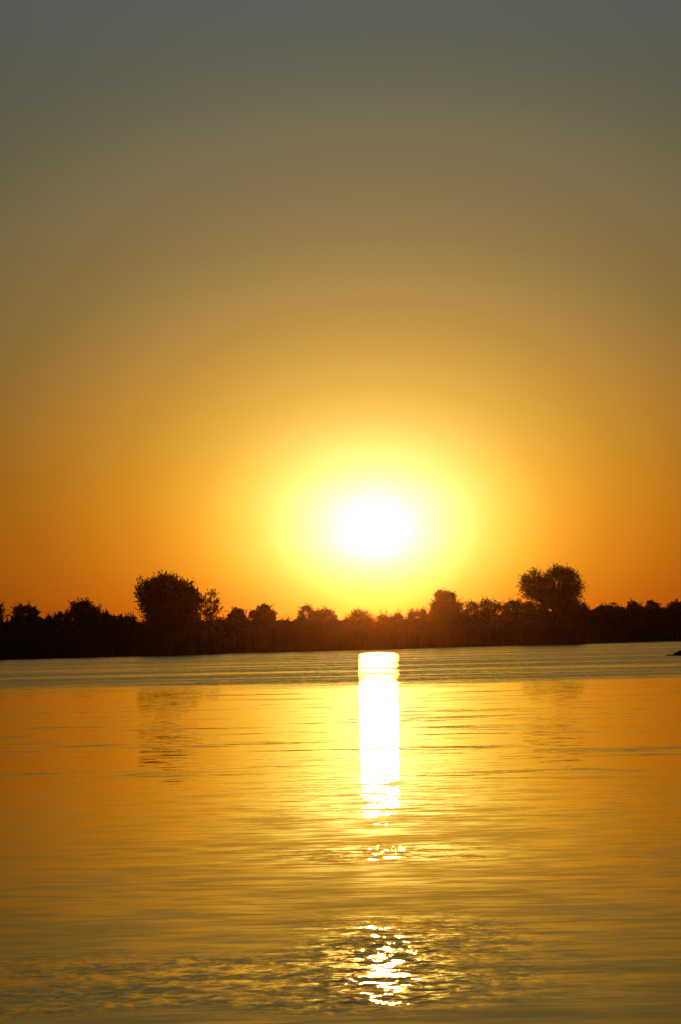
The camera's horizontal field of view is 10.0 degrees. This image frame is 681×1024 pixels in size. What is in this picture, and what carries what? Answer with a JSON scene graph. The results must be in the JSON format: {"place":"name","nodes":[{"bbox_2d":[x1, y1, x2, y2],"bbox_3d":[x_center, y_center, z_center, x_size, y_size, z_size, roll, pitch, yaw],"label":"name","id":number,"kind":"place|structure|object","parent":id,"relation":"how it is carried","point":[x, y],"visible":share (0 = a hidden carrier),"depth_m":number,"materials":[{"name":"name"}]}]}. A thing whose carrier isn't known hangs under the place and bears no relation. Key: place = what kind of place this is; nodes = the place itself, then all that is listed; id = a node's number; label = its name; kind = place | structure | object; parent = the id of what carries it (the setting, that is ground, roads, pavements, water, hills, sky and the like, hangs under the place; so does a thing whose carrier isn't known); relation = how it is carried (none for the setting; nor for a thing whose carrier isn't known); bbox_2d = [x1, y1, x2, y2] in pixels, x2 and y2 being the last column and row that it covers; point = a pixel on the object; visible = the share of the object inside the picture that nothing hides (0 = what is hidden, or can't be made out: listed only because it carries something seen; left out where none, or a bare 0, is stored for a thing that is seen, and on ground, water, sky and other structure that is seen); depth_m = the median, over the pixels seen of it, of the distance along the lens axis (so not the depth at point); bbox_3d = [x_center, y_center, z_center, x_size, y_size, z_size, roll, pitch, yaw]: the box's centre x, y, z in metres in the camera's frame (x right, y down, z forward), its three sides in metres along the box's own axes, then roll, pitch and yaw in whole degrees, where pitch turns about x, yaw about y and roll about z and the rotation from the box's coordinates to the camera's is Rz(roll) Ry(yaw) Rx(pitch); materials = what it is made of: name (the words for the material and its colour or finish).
{"place":"outdoors","nodes":[
{"label":"outdoors","id":0,"kind":"place"},
{"bbox_2d":[0,641,680,1023],"bbox_3d":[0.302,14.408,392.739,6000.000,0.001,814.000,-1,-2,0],"label":"water","id":1,"kind":"structure","parent":0,"point":[460,835],"depth_m":31.43,"materials":[{"name":"orange liquid"}]},
{"bbox_2d":[665,648,680,655],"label":"drift clump","id":2,"kind":"object","parent":1,"relation":"in","point":[677,653],"visible":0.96,"depth_m":262.17,"materials":[{"name":"black plant"}]},
{"bbox_2d":[0,0,680,630],"label":"sky","id":3,"kind":"structure","parent":0,"point":[374,306],"materials":[{"name":"orange"}]},
{"bbox_3d":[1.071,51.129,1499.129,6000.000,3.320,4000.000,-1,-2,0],"label":"ground","id":4,"kind":"structure","parent":0,"visible":0},
{"bbox_2d":[0,602,11,622],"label":"acacia tree","id":5,"kind":"object","parent":4,"relation":"on","point":[1,612],"visible":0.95,"depth_m":486.66,"materials":[{"name":"black plant"}]},
{"bbox_2d":[7,601,40,632],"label":"round tree","id":6,"kind":"object","parent":4,"relation":"on","point":[21,611],"visible":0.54,"depth_m":497.75,"materials":[{"name":"black plant"}]},
{"bbox_2d":[42,610,55,630],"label":"tree","id":7,"kind":"object","parent":4,"relation":"on","point":[50,617],"visible":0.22,"depth_m":498.83,"materials":[{"name":"black plant"}]},
{"bbox_2d":[52,608,73,629],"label":"tree","id":8,"kind":"object","parent":4,"relation":"on","point":[66,616],"visible":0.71,"depth_m":503.15,"materials":[{"name":"black plant"}]},
{"bbox_2d":[68,596,104,632],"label":"peaked tree","id":9,"kind":"object","parent":4,"relation":"on","point":[82,610],"visible":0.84,"depth_m":510.44,"materials":[{"name":"black plant"}]},
{"bbox_2d":[96,608,112,634],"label":"tree","id":10,"kind":"object","parent":4,"relation":"on","point":[106,614],"visible":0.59,"depth_m":510.49,"materials":[{"name":"black plant"}]},
{"bbox_2d":[110,613,123,633],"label":"tree","id":11,"kind":"object","parent":4,"relation":"on","point":[118,617],"visible":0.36,"depth_m":511.90,"materials":[{"name":"black plant"}]},
{"bbox_2d":[124,612,137,630],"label":"tree","id":12,"kind":"object","parent":4,"relation":"on","point":[133,617],"visible":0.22,"depth_m":516.31,"materials":[{"name":"black plant"}]},
{"bbox_2d":[133,570,204,628],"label":"broad tree","id":13,"kind":"object","parent":4,"relation":"on","point":[159,595],"visible":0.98,"depth_m":519.78,"materials":[{"name":"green plant"}]},
{"bbox_2d":[198,588,223,632],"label":"airy tree","id":14,"kind":"object","parent":4,"relation":"on","point":[210,614],"visible":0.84,"depth_m":529.85,"materials":[{"name":"brown plant"}]},
{"bbox_2d":[213,614,229,632],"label":"tree","id":15,"kind":"object","parent":4,"relation":"on","point":[220,620],"visible":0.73,"depth_m":536.94,"materials":[{"name":"brown plant"}]},
{"bbox_2d":[225,606,247,627],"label":"round tree","id":16,"kind":"object","parent":4,"relation":"on","point":[236,612],"visible":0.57,"depth_m":556.77,"materials":[{"name":"brown plant"}]},
{"bbox_2d":[248,603,277,623],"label":"lobed tree","id":17,"kind":"object","parent":4,"relation":"on","point":[264,609],"visible":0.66,"depth_m":562.16,"materials":[{"name":"brown plant"}]},
{"bbox_2d":[278,616,292,622],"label":"tree","id":18,"kind":"object","parent":4,"relation":"on","point":[286,620],"visible":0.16,"depth_m":567.76,"materials":[{"name":"brown plant"}]},
{"bbox_2d":[297,602,318,627],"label":"arching tree","id":19,"kind":"object","parent":4,"relation":"on","point":[310,610],"visible":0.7,"depth_m":579.06,"materials":[{"name":"brown plant"}]},
{"bbox_2d":[309,604,337,625],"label":"round tree","id":20,"kind":"object","parent":4,"relation":"on","point":[324,616],"visible":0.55,"depth_m":583.48,"materials":[{"name":"brown plant"}]},
{"bbox_2d":[1,606,665,636],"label":"woodland","id":21,"kind":"object","parent":4,"relation":"on","point":[6,621],"depth_m":640.39,"materials":[{"name":"black plant"}]},
{"bbox_2d":[0,617,680,658],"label":"reeds","id":22,"kind":"object","parent":4,"relation":"on","point":[37,643],"visible":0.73,"depth_m":550.13,"materials":[{"name":"black plant"}]},
{"bbox_2d":[0,604,680,638],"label":"undergrowth","id":23,"kind":"object","parent":4,"relation":"on","point":[528,617],"visible":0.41,"depth_m":578.75,"materials":[{"name":"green plant"}]},
{"bbox_2d":[341,606,374,624],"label":"feathery tree","id":24,"kind":"object","parent":4,"relation":"on","point":[358,614],"visible":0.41,"depth_m":601.22,"materials":[{"name":"brown plant"}]},
{"bbox_2d":[375,611,394,623],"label":"round tree","id":25,"kind":"object","parent":4,"relation":"on","point":[382,616],"visible":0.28,"depth_m":614.02,"materials":[{"name":"brown plant"}]},
{"bbox_2d":[393,609,406,621],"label":"round tree","id":26,"kind":"object","parent":4,"relation":"on","point":[396,614],"visible":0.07,"depth_m":616.98,"materials":[{"name":"brown plant"}]},
{"bbox_2d":[402,605,432,627],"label":"speckled tree","id":27,"kind":"object","parent":4,"relation":"on","point":[412,615],"visible":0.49,"depth_m":613.83,"materials":[{"name":"brown plant"}]},
{"bbox_2d":[428,588,465,625],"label":"dome tree","id":28,"kind":"object","parent":4,"relation":"on","point":[447,603],"visible":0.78,"depth_m":637.13,"materials":[{"name":"brown plant"}]},
{"bbox_2d":[461,599,485,624],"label":"round tree","id":29,"kind":"object","parent":4,"relation":"on","point":[471,606],"visible":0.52,"depth_m":637.88,"materials":[{"name":"brown plant"}]},
{"bbox_2d":[480,596,504,628],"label":"round tree","id":30,"kind":"object","parent":4,"relation":"on","point":[487,606],"visible":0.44,"depth_m":643.51,"materials":[{"name":"brown plant"}]},
{"bbox_2d":[500,597,526,628],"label":"round tree","id":31,"kind":"object","parent":4,"relation":"on","point":[516,607],"visible":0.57,"depth_m":648.65,"materials":[{"name":"brown plant"}]},
{"bbox_2d":[515,562,588,605],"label":"wispy tree","id":32,"kind":"object","parent":4,"relation":"on","point":[569,584],"visible":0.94,"depth_m":653.88,"materials":[{"name":"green plant"}]},
{"bbox_2d":[522,591,587,626],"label":"tree","id":33,"kind":"object","parent":4,"relation":"on","point":[561,609],"visible":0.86,"depth_m":648.08,"materials":[{"name":"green plant"}]},
{"bbox_2d":[577,599,594,625],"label":"tree","id":34,"kind":"object","parent":4,"relation":"on","point":[586,608],"visible":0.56,"depth_m":669.59,"materials":[{"name":"black plant"}]},
{"bbox_2d":[589,602,627,624],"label":"flat tree","id":35,"kind":"object","parent":4,"relation":"on","point":[609,607],"visible":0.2,"depth_m":688.77,"materials":[{"name":"black plant"}]},
{"bbox_2d":[626,598,643,625],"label":"round tree","id":36,"kind":"object","parent":4,"relation":"on","point":[631,606],"visible":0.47,"depth_m":700.26,"materials":[{"name":"black plant"}]},
{"bbox_2d":[645,599,661,621],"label":"knobbed tree","id":37,"kind":"object","parent":4,"relation":"on","point":[654,605],"visible":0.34,"depth_m":709.74,"materials":[{"name":"black plant"}]},
{"bbox_2d":[665,598,680,621],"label":"round tree","id":38,"kind":"object","parent":4,"relation":"on","point":[674,603],"visible":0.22,"depth_m":724.39,"materials":[{"name":"black plant"}]}
]}

